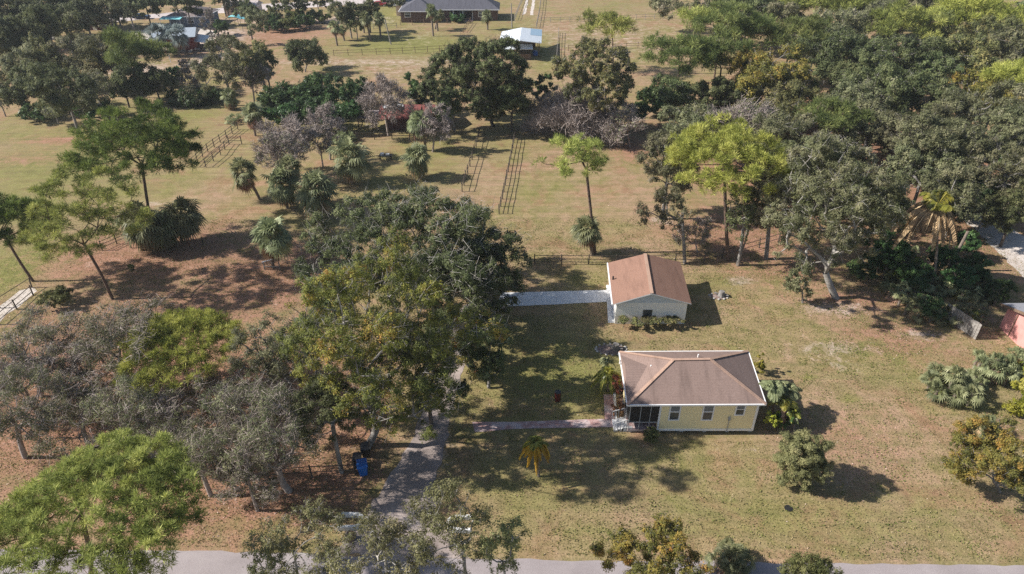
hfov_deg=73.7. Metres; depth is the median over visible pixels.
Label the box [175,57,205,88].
bare tree
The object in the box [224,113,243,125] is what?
palm clump
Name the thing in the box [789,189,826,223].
understory tree
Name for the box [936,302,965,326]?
palm clump
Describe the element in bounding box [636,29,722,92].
pine tree
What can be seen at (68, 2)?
oak tree
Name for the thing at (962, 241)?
dead trunk
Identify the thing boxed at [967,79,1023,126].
oak tree
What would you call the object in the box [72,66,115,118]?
oak tree
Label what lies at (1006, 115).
oak tree
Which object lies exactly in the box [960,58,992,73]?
understory tree
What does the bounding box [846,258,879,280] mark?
shrub
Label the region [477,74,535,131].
oak tree
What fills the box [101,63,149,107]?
oak tree
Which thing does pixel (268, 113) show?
shrub
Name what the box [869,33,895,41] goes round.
understory tree
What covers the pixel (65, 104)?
oak tree
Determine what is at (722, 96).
understory tree
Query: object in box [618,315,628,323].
shrub
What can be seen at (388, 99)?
bare tree
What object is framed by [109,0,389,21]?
road
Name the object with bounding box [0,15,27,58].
oak tree
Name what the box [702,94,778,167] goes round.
bare tree
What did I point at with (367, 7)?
oak tree
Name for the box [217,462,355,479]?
rail fence
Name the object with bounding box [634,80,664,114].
round tree
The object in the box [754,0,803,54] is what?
oak tree
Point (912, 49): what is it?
oak tree
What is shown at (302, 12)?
shrub
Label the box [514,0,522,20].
rail fence
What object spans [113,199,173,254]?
palm tree
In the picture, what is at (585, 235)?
palm tree
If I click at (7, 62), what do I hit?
oak tree
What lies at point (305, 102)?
shrub
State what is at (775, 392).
palm tree
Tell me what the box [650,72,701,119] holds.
oak tree
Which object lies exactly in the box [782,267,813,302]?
tree
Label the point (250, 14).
oak tree
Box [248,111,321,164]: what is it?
bare tree
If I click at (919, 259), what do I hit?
palm clump
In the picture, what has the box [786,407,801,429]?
palm tree
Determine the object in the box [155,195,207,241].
palm tree
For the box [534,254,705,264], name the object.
rail fence
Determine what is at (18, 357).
bare tree
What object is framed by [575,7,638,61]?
pine tree
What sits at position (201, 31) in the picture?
yard floor
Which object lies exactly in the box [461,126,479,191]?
rail fence
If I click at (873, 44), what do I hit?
oak tree
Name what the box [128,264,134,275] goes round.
shrub
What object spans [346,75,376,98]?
shrub
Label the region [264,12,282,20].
shrub
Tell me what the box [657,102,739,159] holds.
oak tree
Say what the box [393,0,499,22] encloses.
brick house
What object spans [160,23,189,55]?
palm tree
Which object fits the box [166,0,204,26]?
oak tree
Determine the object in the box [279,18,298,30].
shrub
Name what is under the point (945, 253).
shrub
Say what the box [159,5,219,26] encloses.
ranch house
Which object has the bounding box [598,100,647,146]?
bare tree
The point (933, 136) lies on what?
oak tree
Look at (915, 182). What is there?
understory tree
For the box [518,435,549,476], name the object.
palm tree
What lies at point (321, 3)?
oak tree
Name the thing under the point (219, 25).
shrub
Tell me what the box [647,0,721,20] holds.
oak tree
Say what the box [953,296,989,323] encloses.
palm clump
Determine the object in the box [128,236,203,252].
rail fence
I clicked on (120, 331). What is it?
oak tree
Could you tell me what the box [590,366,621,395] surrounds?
palm tree
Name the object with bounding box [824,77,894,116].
oak tree
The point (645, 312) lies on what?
window
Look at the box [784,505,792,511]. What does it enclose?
drain cover
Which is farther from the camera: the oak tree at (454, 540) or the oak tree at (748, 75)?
the oak tree at (748, 75)
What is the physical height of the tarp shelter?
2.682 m
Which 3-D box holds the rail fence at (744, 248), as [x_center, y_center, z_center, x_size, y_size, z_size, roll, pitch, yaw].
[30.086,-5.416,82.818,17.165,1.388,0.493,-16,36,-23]
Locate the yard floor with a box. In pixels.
[115,28,214,42]
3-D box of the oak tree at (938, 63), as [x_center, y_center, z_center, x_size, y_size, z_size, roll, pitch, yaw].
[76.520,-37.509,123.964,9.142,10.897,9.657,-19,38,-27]
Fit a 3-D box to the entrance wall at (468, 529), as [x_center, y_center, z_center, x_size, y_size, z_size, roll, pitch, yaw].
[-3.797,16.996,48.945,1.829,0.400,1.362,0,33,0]
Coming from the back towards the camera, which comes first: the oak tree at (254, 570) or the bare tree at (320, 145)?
the bare tree at (320, 145)
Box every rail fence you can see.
[0,277,32,307]
[0,285,33,318]
[99,233,122,249]
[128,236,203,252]
[189,121,238,165]
[203,136,241,166]
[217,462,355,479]
[242,22,396,30]
[333,45,446,55]
[355,128,478,139]
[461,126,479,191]
[498,125,515,213]
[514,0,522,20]
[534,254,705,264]
[541,13,681,21]
[568,42,643,50]
[704,225,803,258]
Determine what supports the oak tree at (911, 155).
on the ground at (30, 150)
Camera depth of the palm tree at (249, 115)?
112.44 m
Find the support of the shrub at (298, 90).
on the ground at (30, 150)
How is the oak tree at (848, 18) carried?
on the ground at (30, 150)
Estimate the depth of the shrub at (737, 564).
44.98 m
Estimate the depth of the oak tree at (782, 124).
93.15 m
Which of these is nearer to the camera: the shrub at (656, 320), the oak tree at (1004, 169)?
the shrub at (656, 320)
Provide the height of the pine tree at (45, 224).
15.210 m
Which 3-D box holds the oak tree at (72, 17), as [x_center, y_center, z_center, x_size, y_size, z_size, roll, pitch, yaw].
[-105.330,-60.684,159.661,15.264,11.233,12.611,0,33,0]
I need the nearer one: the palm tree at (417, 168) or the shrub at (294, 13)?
the palm tree at (417, 168)
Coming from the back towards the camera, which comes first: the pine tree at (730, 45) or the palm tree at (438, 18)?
the palm tree at (438, 18)
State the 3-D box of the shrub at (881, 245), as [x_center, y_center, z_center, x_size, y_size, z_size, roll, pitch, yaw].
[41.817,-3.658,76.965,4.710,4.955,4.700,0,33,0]
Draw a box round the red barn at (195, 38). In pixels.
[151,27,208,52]
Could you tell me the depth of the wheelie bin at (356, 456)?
53.25 m
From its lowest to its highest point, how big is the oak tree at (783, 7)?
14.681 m
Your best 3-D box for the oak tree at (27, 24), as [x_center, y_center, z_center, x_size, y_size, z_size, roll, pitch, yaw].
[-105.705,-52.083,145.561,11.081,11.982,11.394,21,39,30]
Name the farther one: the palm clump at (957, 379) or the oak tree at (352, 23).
the oak tree at (352, 23)
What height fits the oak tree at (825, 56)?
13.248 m
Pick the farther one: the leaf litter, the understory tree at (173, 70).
the understory tree at (173, 70)
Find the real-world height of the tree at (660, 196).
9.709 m
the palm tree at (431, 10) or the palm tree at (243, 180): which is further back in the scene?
the palm tree at (431, 10)
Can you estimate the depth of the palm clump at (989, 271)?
75.81 m
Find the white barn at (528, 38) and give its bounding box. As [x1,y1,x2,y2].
[500,28,541,59]
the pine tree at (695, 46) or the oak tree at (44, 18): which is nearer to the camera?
the pine tree at (695, 46)
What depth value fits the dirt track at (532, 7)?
207.36 m
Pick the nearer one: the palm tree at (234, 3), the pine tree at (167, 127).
the pine tree at (167, 127)
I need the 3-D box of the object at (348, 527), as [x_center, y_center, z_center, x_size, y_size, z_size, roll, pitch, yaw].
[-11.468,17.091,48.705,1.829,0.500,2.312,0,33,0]
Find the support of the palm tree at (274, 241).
on the ground at (30, 150)
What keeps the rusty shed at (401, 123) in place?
on the ground at (30, 150)
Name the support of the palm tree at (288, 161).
on the ground at (30, 150)
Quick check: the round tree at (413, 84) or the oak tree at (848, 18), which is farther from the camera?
the oak tree at (848, 18)
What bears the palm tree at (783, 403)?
on the ground at (30, 150)
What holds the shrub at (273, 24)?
on the ground at (30, 150)
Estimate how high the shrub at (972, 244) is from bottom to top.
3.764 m
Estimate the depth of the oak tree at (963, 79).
118.92 m
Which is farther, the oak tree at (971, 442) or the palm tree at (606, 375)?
the palm tree at (606, 375)
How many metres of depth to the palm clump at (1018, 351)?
62.33 m
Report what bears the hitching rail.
on the ground at (30, 150)
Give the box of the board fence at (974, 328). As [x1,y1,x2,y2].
[946,303,981,339]
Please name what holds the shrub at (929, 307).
on the ground at (30, 150)
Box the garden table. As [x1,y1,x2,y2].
[379,154,391,158]
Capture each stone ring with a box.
[595,342,627,355]
[708,290,728,299]
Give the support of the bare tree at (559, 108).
on the ground at (30, 150)
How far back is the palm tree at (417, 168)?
98.15 m
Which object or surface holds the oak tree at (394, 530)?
on the ground at (30, 150)
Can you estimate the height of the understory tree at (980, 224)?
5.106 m
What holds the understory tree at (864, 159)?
on the ground at (30, 150)
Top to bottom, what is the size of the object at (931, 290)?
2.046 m
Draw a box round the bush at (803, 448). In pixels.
[770,428,836,491]
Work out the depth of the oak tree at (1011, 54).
131.06 m
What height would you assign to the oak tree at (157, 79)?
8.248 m
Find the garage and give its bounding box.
[607,253,690,323]
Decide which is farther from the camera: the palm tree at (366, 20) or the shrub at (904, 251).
the palm tree at (366, 20)
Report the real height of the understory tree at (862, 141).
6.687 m
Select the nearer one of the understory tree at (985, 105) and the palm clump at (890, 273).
the palm clump at (890, 273)
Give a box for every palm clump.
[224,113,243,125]
[332,130,356,145]
[879,279,919,306]
[882,262,904,282]
[902,245,927,266]
[902,294,942,323]
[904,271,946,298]
[917,361,984,408]
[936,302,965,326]
[939,274,984,301]
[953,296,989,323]
[959,263,994,282]
[963,368,991,392]
[965,412,1000,437]
[966,287,1004,306]
[971,349,1021,385]
[1004,345,1023,380]
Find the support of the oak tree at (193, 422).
on the ground at (30, 150)
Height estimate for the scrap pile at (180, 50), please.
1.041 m
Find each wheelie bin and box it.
[352,452,361,467]
[356,457,367,476]
[360,442,369,456]
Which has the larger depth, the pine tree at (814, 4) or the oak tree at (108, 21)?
the oak tree at (108, 21)
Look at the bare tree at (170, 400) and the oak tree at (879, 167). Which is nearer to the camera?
the bare tree at (170, 400)
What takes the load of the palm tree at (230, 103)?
on the ground at (30, 150)
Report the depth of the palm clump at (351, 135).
112.32 m
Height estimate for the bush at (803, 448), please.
5.610 m
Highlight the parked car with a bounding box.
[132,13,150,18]
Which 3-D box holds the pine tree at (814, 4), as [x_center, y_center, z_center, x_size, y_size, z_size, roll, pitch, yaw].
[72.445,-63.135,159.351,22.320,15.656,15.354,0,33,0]
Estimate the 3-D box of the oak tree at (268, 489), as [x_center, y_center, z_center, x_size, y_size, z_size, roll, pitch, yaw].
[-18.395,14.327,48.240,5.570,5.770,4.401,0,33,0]
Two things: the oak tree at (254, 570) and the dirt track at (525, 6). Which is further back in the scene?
the dirt track at (525, 6)
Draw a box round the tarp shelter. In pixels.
[226,14,244,23]
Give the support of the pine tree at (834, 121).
on the ground at (30, 150)
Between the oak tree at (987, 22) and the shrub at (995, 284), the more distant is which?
the oak tree at (987, 22)
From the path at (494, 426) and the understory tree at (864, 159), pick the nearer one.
the path at (494, 426)
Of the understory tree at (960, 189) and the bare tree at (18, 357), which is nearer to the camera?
the bare tree at (18, 357)
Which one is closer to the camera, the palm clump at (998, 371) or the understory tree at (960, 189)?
the palm clump at (998, 371)
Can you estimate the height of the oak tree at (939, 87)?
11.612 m
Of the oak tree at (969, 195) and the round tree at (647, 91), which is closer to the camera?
the oak tree at (969, 195)
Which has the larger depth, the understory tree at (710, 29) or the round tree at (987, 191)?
the understory tree at (710, 29)
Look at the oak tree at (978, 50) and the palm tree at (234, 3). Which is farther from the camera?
the palm tree at (234, 3)
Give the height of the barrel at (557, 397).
1.000 m
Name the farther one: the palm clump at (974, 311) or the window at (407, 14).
the window at (407, 14)
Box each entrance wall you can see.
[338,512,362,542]
[447,514,471,533]
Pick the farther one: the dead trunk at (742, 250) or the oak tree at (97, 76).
the oak tree at (97, 76)
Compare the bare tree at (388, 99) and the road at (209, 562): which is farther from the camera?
the bare tree at (388, 99)
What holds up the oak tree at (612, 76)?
on the ground at (30, 150)
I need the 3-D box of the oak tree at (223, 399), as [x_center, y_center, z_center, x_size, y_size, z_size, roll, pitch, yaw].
[-18.123,10.862,49.115,10.390,10.784,9.651,0,33,0]
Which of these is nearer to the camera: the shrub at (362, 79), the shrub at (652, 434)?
the shrub at (652, 434)
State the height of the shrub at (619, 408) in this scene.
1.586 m
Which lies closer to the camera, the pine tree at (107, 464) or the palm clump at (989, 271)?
the pine tree at (107, 464)
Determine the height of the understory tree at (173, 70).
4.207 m
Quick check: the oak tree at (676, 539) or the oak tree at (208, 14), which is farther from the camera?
the oak tree at (208, 14)
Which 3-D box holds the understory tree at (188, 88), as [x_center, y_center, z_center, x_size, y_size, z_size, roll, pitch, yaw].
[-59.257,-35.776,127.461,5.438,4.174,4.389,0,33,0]
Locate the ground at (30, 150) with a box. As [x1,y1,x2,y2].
[0,0,1023,565]
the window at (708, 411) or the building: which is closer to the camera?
the window at (708, 411)
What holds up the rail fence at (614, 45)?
on the ground at (30, 150)
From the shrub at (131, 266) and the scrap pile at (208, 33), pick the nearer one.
the shrub at (131, 266)
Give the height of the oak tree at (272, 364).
11.538 m
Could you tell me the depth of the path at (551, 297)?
73.89 m
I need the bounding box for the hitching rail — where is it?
[262,259,280,269]
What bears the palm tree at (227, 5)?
on the ground at (30, 150)
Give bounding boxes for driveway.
[335,300,506,560]
[966,213,1023,276]
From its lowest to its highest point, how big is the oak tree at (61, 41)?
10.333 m
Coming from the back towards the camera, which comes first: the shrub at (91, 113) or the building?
the building
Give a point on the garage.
(645, 284)
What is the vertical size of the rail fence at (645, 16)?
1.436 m
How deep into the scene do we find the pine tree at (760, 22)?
132.02 m
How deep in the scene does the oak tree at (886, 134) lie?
94.40 m
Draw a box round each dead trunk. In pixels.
[737,232,748,265]
[948,231,968,266]
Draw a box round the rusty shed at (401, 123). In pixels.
[357,104,443,130]
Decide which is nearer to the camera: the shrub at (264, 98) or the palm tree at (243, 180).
the palm tree at (243, 180)
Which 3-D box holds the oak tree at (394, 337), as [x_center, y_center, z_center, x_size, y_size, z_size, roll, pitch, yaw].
[-8.850,5.016,51.339,14.956,18.426,16.059,17,36,24]
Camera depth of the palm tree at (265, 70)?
126.08 m
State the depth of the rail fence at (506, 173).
99.40 m
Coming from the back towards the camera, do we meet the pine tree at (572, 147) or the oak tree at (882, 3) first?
the oak tree at (882, 3)
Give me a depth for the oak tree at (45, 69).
122.24 m
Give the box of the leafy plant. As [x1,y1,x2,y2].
[763,410,782,431]
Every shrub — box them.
[14,100,51,120]
[33,283,73,307]
[73,96,110,118]
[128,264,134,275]
[164,83,217,107]
[198,84,224,101]
[212,19,229,33]
[255,85,294,117]
[257,8,275,18]
[260,102,299,131]
[263,17,283,31]
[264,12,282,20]
[269,79,316,106]
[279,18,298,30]
[283,9,300,18]
[286,92,323,125]
[293,68,345,98]
[294,15,316,27]
[299,8,316,18]
[309,9,331,22]
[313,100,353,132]
[318,73,366,103]
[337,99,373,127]
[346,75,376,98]
[449,12,465,22]
[611,374,623,397]
[611,401,624,416]
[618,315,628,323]
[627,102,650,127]
[630,316,644,326]
[640,315,653,327]
[642,426,659,442]
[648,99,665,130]
[650,315,663,326]
[662,315,673,327]
[669,315,685,325]
[702,535,756,573]
[753,352,765,373]
[772,409,795,429]
[776,550,843,573]
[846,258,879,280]
[862,230,906,272]
[869,239,916,271]
[895,261,936,290]
[915,293,947,319]
[926,243,971,275]
[939,263,980,289]
[951,230,982,256]
[962,249,994,282]
[976,276,1018,300]
[1002,367,1023,416]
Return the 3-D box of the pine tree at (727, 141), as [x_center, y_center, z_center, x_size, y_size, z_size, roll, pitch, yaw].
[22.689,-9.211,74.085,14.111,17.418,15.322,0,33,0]
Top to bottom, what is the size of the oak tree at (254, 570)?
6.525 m
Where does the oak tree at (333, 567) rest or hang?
on the ground at (30, 150)
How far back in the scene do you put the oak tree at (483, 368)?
58.86 m
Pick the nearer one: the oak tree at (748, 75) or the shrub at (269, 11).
the oak tree at (748, 75)
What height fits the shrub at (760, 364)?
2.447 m
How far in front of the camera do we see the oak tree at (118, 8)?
166.96 m
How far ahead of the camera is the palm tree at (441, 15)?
180.54 m
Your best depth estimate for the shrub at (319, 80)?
123.53 m
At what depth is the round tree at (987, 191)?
85.63 m
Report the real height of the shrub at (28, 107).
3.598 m
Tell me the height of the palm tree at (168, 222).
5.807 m
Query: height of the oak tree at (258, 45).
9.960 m
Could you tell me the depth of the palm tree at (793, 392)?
56.66 m
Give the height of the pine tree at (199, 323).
8.273 m
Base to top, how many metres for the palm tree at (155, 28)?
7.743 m
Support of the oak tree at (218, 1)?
on the ground at (30, 150)
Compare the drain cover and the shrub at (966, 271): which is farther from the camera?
the shrub at (966, 271)
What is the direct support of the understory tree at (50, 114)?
on the ground at (30, 150)
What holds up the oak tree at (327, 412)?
on the ground at (30, 150)
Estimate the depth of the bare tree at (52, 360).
55.31 m
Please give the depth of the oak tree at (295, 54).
143.37 m
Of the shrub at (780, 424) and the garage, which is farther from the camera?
the garage
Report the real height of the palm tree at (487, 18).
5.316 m
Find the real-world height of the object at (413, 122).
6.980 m
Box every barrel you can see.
[532,50,537,55]
[554,390,560,401]
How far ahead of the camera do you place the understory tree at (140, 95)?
124.48 m
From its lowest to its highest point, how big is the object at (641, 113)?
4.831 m
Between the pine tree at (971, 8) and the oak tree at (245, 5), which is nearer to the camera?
the pine tree at (971, 8)
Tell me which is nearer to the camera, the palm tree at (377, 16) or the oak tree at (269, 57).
the oak tree at (269, 57)
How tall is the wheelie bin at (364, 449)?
1.120 m
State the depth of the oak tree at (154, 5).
182.41 m
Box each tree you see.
[0,0,38,17]
[0,13,52,58]
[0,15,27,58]
[0,41,36,84]
[0,65,51,114]
[0,97,16,116]
[0,191,64,281]
[0,297,118,397]
[0,351,45,415]
[0,356,99,458]
[0,426,211,573]
[8,0,70,22]
[10,58,67,96]
[11,162,155,299]
[15,3,63,40]
[19,341,106,415]
[20,363,159,464]
[21,31,69,73]
[23,62,100,127]
[34,0,94,50]
[41,106,67,124]
[44,0,105,10]
[47,32,107,88]
[52,96,203,207]
[67,361,205,457]
[68,0,105,36]
[69,291,190,396]
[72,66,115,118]
[74,31,122,79]
[89,0,133,30]
[99,23,178,67]
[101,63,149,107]
[103,0,130,26]
[105,0,147,32]
[106,19,118,27]
[110,306,250,395]
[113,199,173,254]
[126,61,179,103]
[127,88,148,110]
[130,383,195,433]
[133,0,166,24]
[142,22,167,50]
[147,409,244,497]
[149,209,180,250]
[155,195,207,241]
[159,65,186,86]
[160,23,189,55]
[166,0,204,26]
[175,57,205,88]
[179,85,208,106]
[179,368,250,429]
[181,368,330,493]
[187,32,264,95]
[198,5,214,38]
[209,452,283,511]
[211,0,229,16]
[218,309,321,420]
[220,87,240,110]
[221,0,230,16]
[228,156,260,199]
[231,0,239,9]
[232,0,259,16]
[235,38,273,84]
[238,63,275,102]
[239,7,269,42]
[240,101,262,135]
[240,530,299,573]
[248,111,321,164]
[250,215,295,268]
[252,493,359,573]
[254,48,278,87]
[254,128,309,185]
[260,164,301,209]
[266,0,292,17]
[272,224,510,448]
[273,153,302,204]
[280,0,310,10]
[281,36,329,72]
[288,179,531,308]
[288,373,363,473]
[292,261,356,339]
[293,167,338,217]
[300,123,332,167]
[304,100,346,159]
[308,0,332,8]
[324,136,375,184]
[327,0,364,38]
[327,19,341,45]
[339,24,346,40]
[344,9,363,38]
[348,494,455,573]
[355,72,417,135]
[359,11,372,40]
[362,0,380,32]
[372,11,385,37]
[380,0,405,7]
[396,338,473,426]
[400,141,432,179]
[403,71,436,103]
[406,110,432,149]
[407,471,497,573]
[415,30,533,126]
[416,102,452,151]
[418,241,532,329]
[420,304,478,367]
[425,3,438,35]
[430,11,440,30]
[432,84,474,131]
[434,8,444,28]
[460,318,513,388]
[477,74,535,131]
[477,514,531,573]
[481,9,492,29]
[518,80,627,146]
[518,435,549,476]
[530,131,609,253]
[531,72,558,102]
[549,35,639,119]
[568,214,603,254]
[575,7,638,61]
[589,512,715,573]
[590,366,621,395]
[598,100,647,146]
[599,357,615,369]
[633,186,695,263]
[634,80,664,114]
[634,127,700,210]
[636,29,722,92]
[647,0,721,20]
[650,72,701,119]
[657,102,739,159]
[662,109,793,261]
[671,214,715,251]
[672,5,729,73]
[683,0,754,78]
[685,74,755,117]
[693,24,759,76]
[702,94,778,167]
[708,25,738,42]
[708,94,735,111]
[716,0,784,38]
[718,41,823,103]
[722,189,758,265]
[731,64,828,136]
[736,10,788,52]
[741,165,793,259]
[744,110,841,161]
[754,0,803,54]
[758,380,787,413]
[759,129,913,299]
[762,139,815,205]
[763,13,834,64]
[765,0,811,18]
[766,394,798,429]
[776,135,818,201]
[777,0,875,13]
[778,381,802,405]
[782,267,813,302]
[785,5,868,54]
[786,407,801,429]
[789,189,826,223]
[793,26,859,83]
[793,94,876,174]
[815,26,899,77]
[821,92,898,148]
[822,50,886,93]
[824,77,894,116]
[838,50,931,111]
[840,124,877,148]
[841,146,868,163]
[842,161,898,223]
[843,0,908,40]
[863,0,954,51]
[863,175,918,238]
[867,100,968,166]
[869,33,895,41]
[870,32,953,84]
[874,195,921,227]
[881,129,965,204]
[889,71,972,131]
[890,189,957,286]
[892,108,992,173]
[904,0,965,43]
[908,51,970,103]
[909,173,922,186]
[914,32,1000,86]
[917,190,993,237]
[918,161,985,239]
[920,7,971,50]
[926,0,1023,35]
[932,175,979,192]
[933,74,1023,131]
[940,414,1023,495]
[946,14,1023,58]
[946,133,1023,227]
[949,65,1002,110]
[956,98,993,125]
[958,172,1014,219]
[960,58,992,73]
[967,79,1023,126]
[971,24,1023,80]
[971,102,1023,159]
[975,188,1007,228]
[976,57,1023,92]
[980,176,1023,246]
[1014,0,1023,14]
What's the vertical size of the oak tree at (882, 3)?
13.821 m
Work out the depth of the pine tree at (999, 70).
109.69 m
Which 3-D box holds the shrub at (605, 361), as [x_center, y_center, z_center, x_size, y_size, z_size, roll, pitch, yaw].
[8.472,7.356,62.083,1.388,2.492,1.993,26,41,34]
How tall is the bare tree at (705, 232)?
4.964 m
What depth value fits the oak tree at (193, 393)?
55.38 m
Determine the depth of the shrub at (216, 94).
128.68 m
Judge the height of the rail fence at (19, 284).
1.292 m
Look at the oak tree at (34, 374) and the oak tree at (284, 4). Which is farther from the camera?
the oak tree at (284, 4)
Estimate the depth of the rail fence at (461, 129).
113.52 m
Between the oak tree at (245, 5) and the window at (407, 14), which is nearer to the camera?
the oak tree at (245, 5)
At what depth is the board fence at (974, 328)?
68.20 m
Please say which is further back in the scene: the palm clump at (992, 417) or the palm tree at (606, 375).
the palm tree at (606, 375)
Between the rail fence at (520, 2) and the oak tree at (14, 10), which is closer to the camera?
the oak tree at (14, 10)
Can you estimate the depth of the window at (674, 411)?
55.62 m
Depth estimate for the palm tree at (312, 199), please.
87.79 m
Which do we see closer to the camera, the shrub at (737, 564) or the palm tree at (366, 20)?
the shrub at (737, 564)
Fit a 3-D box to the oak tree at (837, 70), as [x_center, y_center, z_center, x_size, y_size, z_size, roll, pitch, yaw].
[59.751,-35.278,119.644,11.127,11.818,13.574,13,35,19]
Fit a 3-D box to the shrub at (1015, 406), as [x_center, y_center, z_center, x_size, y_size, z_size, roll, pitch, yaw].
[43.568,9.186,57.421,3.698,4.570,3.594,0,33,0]
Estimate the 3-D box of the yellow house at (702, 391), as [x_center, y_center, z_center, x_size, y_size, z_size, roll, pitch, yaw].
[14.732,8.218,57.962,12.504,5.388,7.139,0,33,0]
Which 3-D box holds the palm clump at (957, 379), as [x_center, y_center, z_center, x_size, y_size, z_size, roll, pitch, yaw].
[38.325,8.184,59.761,4.883,3.495,5.452,0,33,0]
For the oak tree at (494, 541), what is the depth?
39.26 m
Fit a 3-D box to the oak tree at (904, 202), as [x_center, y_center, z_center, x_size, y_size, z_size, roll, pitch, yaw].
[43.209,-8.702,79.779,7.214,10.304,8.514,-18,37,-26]
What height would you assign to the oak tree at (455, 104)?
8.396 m
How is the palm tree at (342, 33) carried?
on the ground at (30, 150)
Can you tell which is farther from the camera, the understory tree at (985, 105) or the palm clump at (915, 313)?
the understory tree at (985, 105)
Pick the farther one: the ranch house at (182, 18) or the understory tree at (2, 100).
the ranch house at (182, 18)
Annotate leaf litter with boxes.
[0,202,1022,554]
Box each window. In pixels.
[186,17,194,23]
[404,12,410,16]
[643,310,652,315]
[668,406,681,420]
[700,406,714,420]
[734,406,745,415]
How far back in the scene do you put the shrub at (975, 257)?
74.71 m
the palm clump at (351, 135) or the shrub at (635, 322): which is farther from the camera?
the palm clump at (351, 135)
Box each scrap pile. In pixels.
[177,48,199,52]
[206,31,216,36]
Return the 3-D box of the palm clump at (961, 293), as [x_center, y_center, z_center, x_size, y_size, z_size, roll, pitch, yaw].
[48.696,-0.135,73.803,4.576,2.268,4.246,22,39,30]
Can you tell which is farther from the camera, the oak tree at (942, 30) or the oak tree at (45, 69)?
the oak tree at (942, 30)
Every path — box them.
[472,419,612,431]
[500,290,606,305]
[604,394,613,418]
[606,285,614,322]
[613,393,616,417]
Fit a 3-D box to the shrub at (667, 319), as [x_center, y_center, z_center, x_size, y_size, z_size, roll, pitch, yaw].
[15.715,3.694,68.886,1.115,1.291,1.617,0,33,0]
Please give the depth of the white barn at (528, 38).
158.08 m
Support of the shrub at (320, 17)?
on the ground at (30, 150)
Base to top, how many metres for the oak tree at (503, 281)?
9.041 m
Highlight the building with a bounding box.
[221,0,262,15]
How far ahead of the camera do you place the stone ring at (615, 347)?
66.04 m
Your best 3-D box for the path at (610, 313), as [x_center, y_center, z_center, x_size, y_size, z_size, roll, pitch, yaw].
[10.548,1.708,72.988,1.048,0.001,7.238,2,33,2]
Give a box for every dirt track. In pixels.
[522,0,527,14]
[530,0,534,14]
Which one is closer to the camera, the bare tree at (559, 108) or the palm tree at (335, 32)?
the bare tree at (559, 108)
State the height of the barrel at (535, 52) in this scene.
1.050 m
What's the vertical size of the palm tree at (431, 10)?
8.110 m
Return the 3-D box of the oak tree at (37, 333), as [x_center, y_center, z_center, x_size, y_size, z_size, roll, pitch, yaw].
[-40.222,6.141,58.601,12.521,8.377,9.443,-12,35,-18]
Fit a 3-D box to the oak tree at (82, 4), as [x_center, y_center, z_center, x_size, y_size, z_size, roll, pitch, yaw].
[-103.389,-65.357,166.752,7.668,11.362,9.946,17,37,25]
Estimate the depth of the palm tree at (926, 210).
69.94 m
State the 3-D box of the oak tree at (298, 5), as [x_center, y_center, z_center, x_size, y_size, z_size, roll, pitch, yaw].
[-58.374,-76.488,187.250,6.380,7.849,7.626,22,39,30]
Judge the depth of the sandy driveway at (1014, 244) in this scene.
84.18 m
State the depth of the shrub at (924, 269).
72.86 m
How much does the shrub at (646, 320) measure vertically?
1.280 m
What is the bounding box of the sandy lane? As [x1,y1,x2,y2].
[0,287,36,320]
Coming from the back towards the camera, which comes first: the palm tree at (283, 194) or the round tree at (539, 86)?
the round tree at (539, 86)
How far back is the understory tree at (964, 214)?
81.50 m
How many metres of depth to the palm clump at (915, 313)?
70.19 m
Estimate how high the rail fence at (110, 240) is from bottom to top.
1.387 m
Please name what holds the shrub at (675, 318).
on the ground at (30, 150)
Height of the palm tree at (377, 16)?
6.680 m
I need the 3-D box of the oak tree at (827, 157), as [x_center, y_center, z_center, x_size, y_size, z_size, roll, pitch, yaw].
[30.964,-5.788,67.057,12.965,19.602,15.059,13,35,20]
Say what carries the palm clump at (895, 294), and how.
on the ground at (30, 150)
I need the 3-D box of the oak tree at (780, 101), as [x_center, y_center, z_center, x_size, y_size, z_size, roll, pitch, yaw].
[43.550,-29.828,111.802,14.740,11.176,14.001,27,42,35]
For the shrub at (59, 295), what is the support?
on the ground at (30, 150)
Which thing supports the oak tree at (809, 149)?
on the ground at (30, 150)
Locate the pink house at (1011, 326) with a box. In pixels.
[999,303,1023,348]
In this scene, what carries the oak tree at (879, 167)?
on the ground at (30, 150)
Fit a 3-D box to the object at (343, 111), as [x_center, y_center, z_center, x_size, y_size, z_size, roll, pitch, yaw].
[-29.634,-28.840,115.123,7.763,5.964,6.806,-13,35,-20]
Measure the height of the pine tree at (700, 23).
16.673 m
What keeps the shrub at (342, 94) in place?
on the ground at (30, 150)
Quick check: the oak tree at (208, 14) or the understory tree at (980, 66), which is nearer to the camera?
the understory tree at (980, 66)
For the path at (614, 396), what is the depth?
60.23 m
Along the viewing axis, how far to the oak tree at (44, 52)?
132.19 m
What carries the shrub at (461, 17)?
on the ground at (30, 150)
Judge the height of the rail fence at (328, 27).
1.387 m
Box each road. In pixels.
[0,548,1023,573]
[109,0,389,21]
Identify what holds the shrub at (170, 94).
on the ground at (30, 150)
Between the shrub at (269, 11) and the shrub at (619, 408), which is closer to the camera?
the shrub at (619, 408)
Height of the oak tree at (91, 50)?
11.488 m
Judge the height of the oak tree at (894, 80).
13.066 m
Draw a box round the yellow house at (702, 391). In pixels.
[612,350,766,431]
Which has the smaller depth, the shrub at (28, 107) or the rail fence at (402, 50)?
the shrub at (28, 107)

